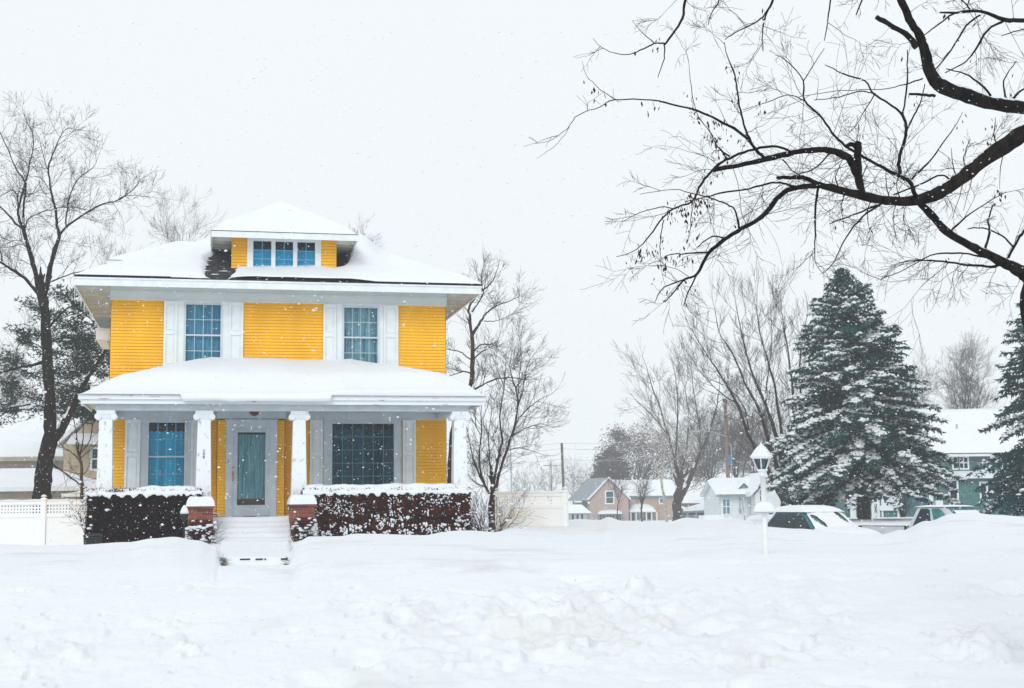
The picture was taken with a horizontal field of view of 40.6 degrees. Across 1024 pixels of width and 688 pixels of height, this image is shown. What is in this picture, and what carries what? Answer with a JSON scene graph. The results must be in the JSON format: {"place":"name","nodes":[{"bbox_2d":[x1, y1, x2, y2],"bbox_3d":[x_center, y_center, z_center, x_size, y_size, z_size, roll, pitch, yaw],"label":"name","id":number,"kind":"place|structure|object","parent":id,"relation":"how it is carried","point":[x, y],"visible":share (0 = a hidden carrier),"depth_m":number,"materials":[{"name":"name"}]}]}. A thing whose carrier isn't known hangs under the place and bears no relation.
{"place":"outdoors","nodes":[
{"label":"outdoors","id":0,"kind":"place"},
{"bbox_2d":[0,505,1023,687],"bbox_3d":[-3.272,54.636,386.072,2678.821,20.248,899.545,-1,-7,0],"label":"snow ground","id":1,"kind":"structure","parent":0,"point":[447,650],"depth_m":14.98,"materials":[{"name":"white snow"}]},
{"bbox_2d":[0,343,37,411],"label":"bare tree","id":2,"kind":"object","parent":1,"relation":"on","point":[19,378],"visible":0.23,"depth_m":80.23,"materials":[{"name":"grey plant"}]},
{"bbox_2d":[0,411,79,470],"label":"house","id":3,"kind":"structure","parent":1,"relation":"on","point":[13,440],"depth_m":62.55,"materials":[{"name":"grey"}]},
{"bbox_2d":[0,495,86,544],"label":"vinyl fence","id":4,"kind":"object","parent":1,"relation":"on","point":[26,528],"visible":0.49,"depth_m":36.09,"materials":[{"name":"white plastic"}]},
{"bbox_2d":[0,468,95,517],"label":"garage","id":5,"kind":"structure","parent":1,"relation":"on","point":[22,488],"depth_m":47.88,"materials":[{"name":"grey"}]},
{"bbox_2d":[0,279,109,432],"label":"pine tree","id":6,"kind":"object","parent":1,"relation":"on","point":[86,346],"visible":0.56,"depth_m":54.08,"materials":[{"name":"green plant"}]},
{"bbox_2d":[44,379,106,511],"bbox_3d":[-13.296,3.527,41.879,2.275,5.104,1.570,-1,-7,0],"label":"young tree","id":7,"kind":"object","parent":1,"relation":"on","point":[81,473],"visible":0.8,"depth_m":41.84,"materials":[{"name":"grey plant"}]},
{"bbox_2d":[57,418,98,479],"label":"house","id":8,"kind":"structure","parent":1,"relation":"on","point":[69,442],"depth_m":55.83,"materials":[{"name":"white"}]},
{"bbox_2d":[90,447,97,470],"bbox_3d":[-16.839,4.642,55.834,0.387,0.964,0.080,-1,-7,0],"label":"window","id":9,"kind":"structure","parent":8,"relation":"in","point":[94,451],"depth_m":55.81,"materials":[{"name":"white glass"}]},
{"bbox_2d":[61,483,95,512],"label":"shed","id":10,"kind":"structure","parent":1,"relation":"on","point":[72,495],"depth_m":43.00,"materials":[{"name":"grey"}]},
{"bbox_2d":[61,476,113,533],"bbox_3d":[-9.311,3.560,30.417,1.078,1.328,1.087,3,-8,-32],"label":"drooping shrub","id":11,"kind":"object","parent":1,"relation":"on","point":[82,525],"visible":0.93,"depth_m":30.25,"materials":[{"name":"plant"}]},
{"bbox_2d":[0,90,179,512],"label":"ash tree","id":12,"kind":"object","parent":1,"relation":"on","point":[44,467],"visible":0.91,"depth_m":45.56,"materials":[{"name":"grey plant"}]},
{"bbox_2d":[83,533,102,544],"bbox_3d":[-8.411,4.034,27.732,0.360,0.452,0.420,1,-7,-12],"label":"plastic bin","id":13,"kind":"object","parent":1,"relation":"on","point":[94,538],"visible":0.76,"depth_m":27.56,"materials":[{"name":"grey plastic"}]},
{"bbox_2d":[90,210,146,264],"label":"bare tree","id":14,"kind":"object","parent":1,"relation":"on","point":[111,244],"visible":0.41,"depth_m":70.83,"materials":[{"name":"grey plant"}]},
{"bbox_2d":[84,485,202,542],"bbox_3d":[-8.166,4.025,30.713,2.578,1.759,0.798,1,-7,-12],"label":"clipped hedge","id":15,"kind":"object","parent":1,"relation":"on","point":[116,522],"visible":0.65,"depth_m":30.46,"materials":[{"name":"black plant"}]},
{"bbox_2d":[180,505,188,537],"bbox_3d":[-6.726,3.784,28.362,0.180,0.955,0.175,-1,-7,0],"label":"garden light","id":16,"kind":"object","parent":1,"relation":"on","point":[184,513],"visible":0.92,"depth_m":28.34,"materials":[{"name":"black plastic"}]},
{"bbox_2d":[147,185,224,243],"bbox_3d":[-14.960,0.332,62.838,3.983,16.380,4.562,-1,-7,0],"label":"bare tree","id":17,"kind":"object","parent":1,"relation":"on","point":[166,229],"visible":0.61,"depth_m":63.31,"materials":[{"name":"grey plant"}]},
{"bbox_2d":[181,516,225,544],"bbox_3d":[-6.704,4.153,29.972,0.898,0.835,0.891,-4,-8,30],"label":"twiggy bush","id":18,"kind":"object","parent":1,"relation":"on","point":[196,532],"visible":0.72,"depth_m":29.91,"materials":[{"name":"brown plant"}]},
{"bbox_2d":[219,557,230,565],"bbox_3d":[-4.945,3.745,23.665,0.265,0.310,0.208,-6,-8,37],"label":"dead grass tuft","id":19,"kind":"object","parent":1,"relation":"on","point":[225,560],"visible":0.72,"depth_m":23.68,"materials":[{"name":"beige plant"}]},
{"bbox_2d":[240,558,287,559],"bbox_3d":[-4.407,3.749,24.005,1.059,0.062,0.300,-1,-7,0],"label":"walk edging","id":20,"kind":"object","parent":1,"relation":"on","point":[259,559],"visible":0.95,"depth_m":23.86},
{"bbox_2d":[73,201,485,549],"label":"yellow house","id":21,"kind":"structure","parent":1,"relation":"on","point":[303,417],"depth_m":34.30,"materials":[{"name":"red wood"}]},
{"bbox_2d":[146,420,186,485],"bbox_3d":[-8.489,2.795,33.961,1.054,1.826,0.290,1,-7,-12],"label":"window","id":22,"kind":"structure","parent":21,"relation":"in","point":[162,462],"depth_m":34.02,"materials":[{"name":"blue glass"}]},
{"bbox_2d":[183,302,222,360],"bbox_3d":[-7.703,-0.191,34.484,1.041,1.681,0.290,1,-7,-12],"label":"window","id":23,"kind":"structure","parent":21,"relation":"in","point":[200,334],"depth_m":34.55,"materials":[{"name":"glass"}]},
{"bbox_2d":[232,429,268,515],"bbox_3d":[-6.414,3.150,33.916,0.900,2.127,0.211,1,-7,-12],"label":"door","id":24,"kind":"structure","parent":21,"relation":"in","point":[253,484],"depth_m":33.97,"materials":[{"name":"grey paint"}]},
{"bbox_2d":[342,305,379,362],"bbox_3d":[-3.870,-0.136,35.328,1.050,1.681,0.290,1,-7,-12],"label":"window","id":25,"kind":"structure","parent":21,"relation":"in","point":[368,351],"depth_m":35.40,"materials":[{"name":"glass"}]},
{"bbox_2d":[330,422,395,484],"bbox_3d":[-3.776,2.873,34.998,1.762,1.806,0.290,1,-7,-12],"label":"window","id":26,"kind":"structure","parent":21,"relation":"in","point":[373,459],"depth_m":35.07,"materials":[{"name":"grey glass"}]},
{"bbox_2d":[287,515,321,541],"bbox_3d":[-4.585,4.192,30.548,0.848,0.845,0.960,1,-7,-12],"label":"twiggy bush","id":27,"kind":"object","parent":1,"relation":"on","point":[299,531],"visible":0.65,"depth_m":30.40,"materials":[{"name":"brown plant"}]},
{"bbox_2d":[349,215,382,248],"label":"bare tree","id":28,"kind":"object","parent":1,"relation":"on","point":[367,233],"visible":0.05,"depth_m":75.44,"materials":[{"name":"grey plant"}]},
{"bbox_2d":[300,483,471,535],"bbox_3d":[-2.888,4.099,31.879,3.995,1.778,0.811,1,-7,-12],"label":"clipped hedge","id":29,"kind":"object","parent":1,"relation":"on","point":[397,502],"visible":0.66,"depth_m":31.65,"materials":[{"name":"brown plant"}]},
{"bbox_2d":[446,250,545,483],"bbox_3d":[-1.025,1.507,43.875,4.413,9.346,2.384,-1,-7,0],"label":"locust tree","id":30,"kind":"object","parent":1,"relation":"on","point":[472,358],"visible":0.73,"depth_m":44.13,"materials":[{"name":"grey plant"}]},
{"bbox_2d":[451,470,547,531],"bbox_3d":[-0.647,3.779,32.387,2.498,1.818,1.846,-4,-7,26],"label":"bare shrub","id":31,"kind":"object","parent":1,"relation":"on","point":[479,527],"visible":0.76,"depth_m":32.51,"materials":[{"name":"plant"}]},
{"bbox_2d":[446,311,572,530],"bbox_3d":[-0.255,2.355,42.235,3.810,6.698,3.703,5,-8,-40],"label":"multi stem tree","id":32,"kind":"object","parent":1,"relation":"on","point":[494,479],"visible":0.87,"depth_m":42.09,"materials":[{"name":"grey plant"}]},
{"bbox_2d":[510,446,511,501],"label":"utility pole","id":33,"kind":"object","parent":1,"relation":"on","point":[511,471],"visible":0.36,"depth_m":119.49,"materials":[{"name":"grey metal"}]},
{"bbox_2d":[506,464,531,500],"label":"distant tree","id":34,"kind":"object","parent":1,"relation":"on","point":[518,482],"visible":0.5,"depth_m":204.57,"materials":[{"name":"grey plant"}]},
{"bbox_2d":[495,487,568,527],"bbox_3d":[0.549,4.956,39.090,2.236,1.802,0.170,-3,-7,23],"label":"vinyl fence","id":35,"kind":"object","parent":1,"relation":"on","point":[556,514],"visible":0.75,"depth_m":39.03,"materials":[{"name":"white plastic"}]},
{"bbox_2d":[517,462,550,503],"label":"distant tree","id":36,"kind":"object","parent":1,"relation":"on","point":[524,480],"visible":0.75,"depth_m":188.86,"materials":[{"name":"grey plant"}]},
{"bbox_2d":[544,461,557,503],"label":"utility pole","id":37,"kind":"object","parent":1,"relation":"on","point":[551,475],"visible":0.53,"depth_m":169.26,"materials":[{"name":"grey wood"}]},
{"bbox_2d":[535,459,569,500],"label":"distant tree","id":38,"kind":"object","parent":1,"relation":"on","point":[557,482],"visible":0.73,"depth_m":198.74,"materials":[{"name":"grey plant"}]},
{"bbox_2d":[560,443,564,489],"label":"utility pole","id":39,"kind":"object","parent":1,"relation":"on","point":[562,469],"visible":0.4,"depth_m":111.52,"materials":[{"name":"wood"}]},
{"bbox_2d":[560,456,592,504],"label":"distant tree","id":40,"kind":"object","parent":1,"relation":"on","point":[572,478],"visible":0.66,"depth_m":183.47,"materials":[{"name":"grey plant"}]},
{"bbox_2d":[568,504,590,519],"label":"shed","id":41,"kind":"structure","parent":1,"relation":"on","point":[581,510],"depth_m":148.88,"materials":[{"name":"grey metal"}]},
{"bbox_2d":[572,460,601,489],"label":"distant tree","id":42,"kind":"object","parent":1,"relation":"on","point":[586,476],"visible":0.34,"depth_m":173.94,"materials":[{"name":"grey plant"}]},
{"bbox_2d":[582,446,633,501],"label":"tree","id":43,"kind":"object","parent":1,"relation":"on","point":[605,454],"visible":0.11,"depth_m":178.62,"materials":[{"name":"grey plant"}]},
{"bbox_2d":[602,460,636,519],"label":"young tree","id":44,"kind":"object","parent":1,"relation":"on","point":[615,488],"visible":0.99,"depth_m":99.79,"materials":[{"name":"grey plant"}]},
{"bbox_2d":[568,477,675,520],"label":"house","id":45,"kind":"structure","parent":1,"relation":"on","point":[599,497],"depth_m":161.18,"materials":[{"name":"beige"}]},
{"bbox_2d":[605,490,613,503],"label":"window","id":46,"kind":"structure","parent":45,"relation":"in","point":[609,498],"depth_m":158.95,"materials":[{"name":"white glass"}]},
{"bbox_2d":[598,510,621,519],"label":"bay window","id":47,"kind":"structure","parent":45,"relation":"in","point":[603,512],"depth_m":157.86,"materials":[{"name":"white"}]},
{"bbox_2d":[629,512,634,520],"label":"window","id":48,"kind":"structure","parent":45,"relation":"in","point":[633,513],"depth_m":161.21,"materials":[{"name":"white glass"}]},
{"bbox_2d":[645,512,650,519],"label":"window","id":49,"kind":"structure","parent":45,"relation":"in","point":[648,513],"depth_m":161.21,"materials":[{"name":"white glass"}]},
{"bbox_2d":[627,461,655,521],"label":"young tree","id":50,"kind":"object","parent":1,"relation":"on","point":[642,500],"visible":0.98,"depth_m":97.53,"materials":[{"name":"grey plant"}]},
{"bbox_2d":[586,421,713,490],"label":"oak tree","id":51,"kind":"object","parent":1,"relation":"on","point":[616,433],"visible":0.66,"depth_m":176.29,"materials":[{"name":"grey plant"}]},
{"bbox_2d":[601,407,706,521],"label":"pale barked tree","id":52,"kind":"object","parent":1,"relation":"on","point":[660,443],"visible":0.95,"depth_m":103.64,"materials":[{"name":"grey plant"}]},
{"bbox_2d":[612,329,750,520],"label":"forked tree","id":53,"kind":"object","parent":1,"relation":"on","point":[679,494],"visible":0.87,"depth_m":109.35,"materials":[{"name":"grey plant"}]},
{"bbox_2d":[681,498,704,518],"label":"garage","id":54,"kind":"structure","parent":1,"relation":"on","point":[694,506],"depth_m":120.46,"materials":[{"name":"grey metal"}]},
{"bbox_2d":[674,404,744,481],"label":"bare tree","id":55,"kind":"object","parent":1,"relation":"on","point":[709,462],"visible":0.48,"depth_m":134.15,"materials":[{"name":"grey plant"}]},
{"bbox_2d":[690,399,731,477],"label":"utility pole","id":56,"kind":"object","parent":1,"relation":"on","point":[728,457],"visible":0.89,"depth_m":99.62,"materials":[{"name":"brown wood"}]},
{"bbox_2d":[447,432,721,458],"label":"overhead wire","id":57,"kind":"object","parent":56,"relation":"attached to","point":[602,449],"visible":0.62,"depth_m":108.93,"materials":[{"name":"grey metal"}]},
{"bbox_2d":[446,446,722,468],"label":"overhead wire","id":58,"kind":"object","parent":56,"relation":"attached to","point":[614,460],"visible":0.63,"depth_m":107.25,"materials":[{"name":"grey metal"}]},
{"bbox_2d":[446,424,723,453],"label":"overhead wire","id":59,"kind":"object","parent":56,"relation":"attached to","point":[594,443],"visible":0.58,"depth_m":109.61,"materials":[{"name":"grey metal"}]},
{"bbox_2d":[699,514,722,519],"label":"picket fence","id":60,"kind":"object","parent":1,"relation":"on","point":[715,516],"visible":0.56,"depth_m":76.77,"materials":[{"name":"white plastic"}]},
{"bbox_2d":[701,391,769,477],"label":"bare tree","id":61,"kind":"object","parent":1,"relation":"on","point":[736,456],"visible":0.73,"depth_m":128.57,"materials":[{"name":"grey plant"}]},
{"bbox_2d":[663,252,815,506],"bbox_3d":[10.549,1.742,60.737,7.646,13.079,9.630,-1,-7,0],"label":"vase shaped tree","id":62,"kind":"object","parent":1,"relation":"on","point":[773,429],"visible":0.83,"depth_m":61.69,"materials":[{"name":"grey plant"}]},
{"bbox_2d":[700,473,780,519],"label":"house","id":63,"kind":"structure","parent":1,"relation":"on","point":[728,494],"depth_m":94.35,"materials":[{"name":"white"}]},
{"bbox_2d":[721,498,730,514],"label":"window","id":64,"kind":"structure","parent":63,"relation":"in","point":[726,508],"depth_m":94.29,"materials":[{"name":"white glass"}]},
{"bbox_2d":[729,398,791,473],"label":"bare tree","id":65,"kind":"object","parent":1,"relation":"on","point":[757,443],"visible":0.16,"depth_m":138.43,"materials":[{"name":"grey plant"}]},
{"bbox_2d":[750,442,775,554],"bbox_3d":[3.245,2.019,17.883,0.300,1.498,0.260,-1,-7,0],"label":"lamp post","id":66,"kind":"object","parent":1,"relation":"on","point":[761,452],"visible":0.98,"depth_m":17.83,"materials":[{"name":"white metal"}]},
{"bbox_2d":[524,0,1023,364],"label":"maple tree","id":67,"kind":"object","parent":1,"relation":"on","point":[1010,141],"visible":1,"depth_m":11.65,"materials":[{"name":"black plant"}]},
{"bbox_2d":[782,486,838,506],"bbox_3d":[12.248,6.623,57.490,2.929,2.195,2.979,-1,-7,0],"label":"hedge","id":68,"kind":"object","parent":1,"relation":"on","point":[827,500],"visible":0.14,"depth_m":57.13,"materials":[{"name":"green plant"}]},
{"bbox_2d":[768,505,880,533],"bbox_3d":[9.901,6.141,44.486,2.304,1.910,4.250,3,-7,-26],"label":"minivan","id":69,"kind":"object","parent":1,"relation":"on","point":[828,518],"visible":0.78,"depth_m":44.15,"materials":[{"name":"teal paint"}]},
{"bbox_2d":[758,266,967,518],"bbox_3d":[13.879,1.971,56.179,8.519,10.418,7.997,-4,-6,0],"label":"spruce tree","id":70,"kind":"object","parent":1,"relation":"on","point":[842,449],"visible":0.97,"depth_m":54.82,"materials":[{"name":"green plant"}]},
{"bbox_2d":[892,491,917,516],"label":"bare shrub","id":71,"kind":"object","parent":1,"relation":"on","point":[901,512],"visible":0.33,"depth_m":71.38,"materials":[{"name":"plant"}]},
{"bbox_2d":[861,505,978,533],"bbox_3d":[13.408,5.846,42.369,1.970,1.820,5.175,4,-8,-38],"label":"pickup truck","id":72,"kind":"object","parent":1,"relation":"on","point":[934,512],"visible":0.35,"depth_m":42.26,"materials":[{"name":"silver metal"}]},
{"bbox_2d":[822,408,1023,517],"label":"house","id":73,"kind":"structure","parent":1,"relation":"on","point":[969,443],"depth_m":76.86,"materials":[{"name":"green"}]},
{"bbox_2d":[871,499,879,516],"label":"storm door","id":74,"kind":"structure","parent":73,"relation":"in","point":[875,511],"depth_m":75.37,"materials":[{"name":"white"}]},
{"bbox_2d":[879,491,897,510],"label":"window","id":75,"kind":"structure","parent":73,"relation":"in","point":[882,508],"depth_m":75.32,"materials":[{"name":"white"}]},
{"bbox_2d":[952,457,959,469],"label":"window","id":76,"kind":"structure","parent":73,"relation":"in","point":[956,458],"depth_m":76.86,"materials":[{"name":"white"}]},
{"bbox_2d":[958,456,968,469],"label":"window","id":77,"kind":"structure","parent":73,"relation":"in","point":[964,465],"depth_m":76.86,"materials":[{"name":"white glass"}]},
{"bbox_2d":[979,481,1006,500],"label":"window","id":78,"kind":"structure","parent":73,"relation":"in","point":[980,482],"depth_m":75.50,"materials":[{"name":"white glass"}]},
{"bbox_2d":[903,348,942,408],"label":"bare tree","id":79,"kind":"object","parent":1,"relation":"on","point":[930,383],"visible":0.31,"depth_m":114.98,"materials":[{"name":"grey plant"}]},
{"bbox_2d":[929,328,1005,408],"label":"bare tree","id":80,"kind":"object","parent":1,"relation":"on","point":[965,385],"visible":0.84,"depth_m":104.24,"materials":[{"name":"grey plant"}]},
{"bbox_2d":[966,303,1023,515],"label":"spruce tree","id":81,"kind":"object","parent":1,"relation":"on","point":[1013,471],"visible":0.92,"depth_m":49.94,"materials":[{"name":"green plant"}]},
{"bbox_2d":[0,12,1023,687],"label":"falling snow","id":82,"kind":"structure","parent":0,"point":[498,330],"depth_m":11.39,"materials":[{"name":"white snow"}]},
{"bbox_2d":[0,0,1023,504],"label":"sky","id":83,"kind":"structure","parent":0,"point":[538,87],"materials":[{"name":"white"}]}
]}

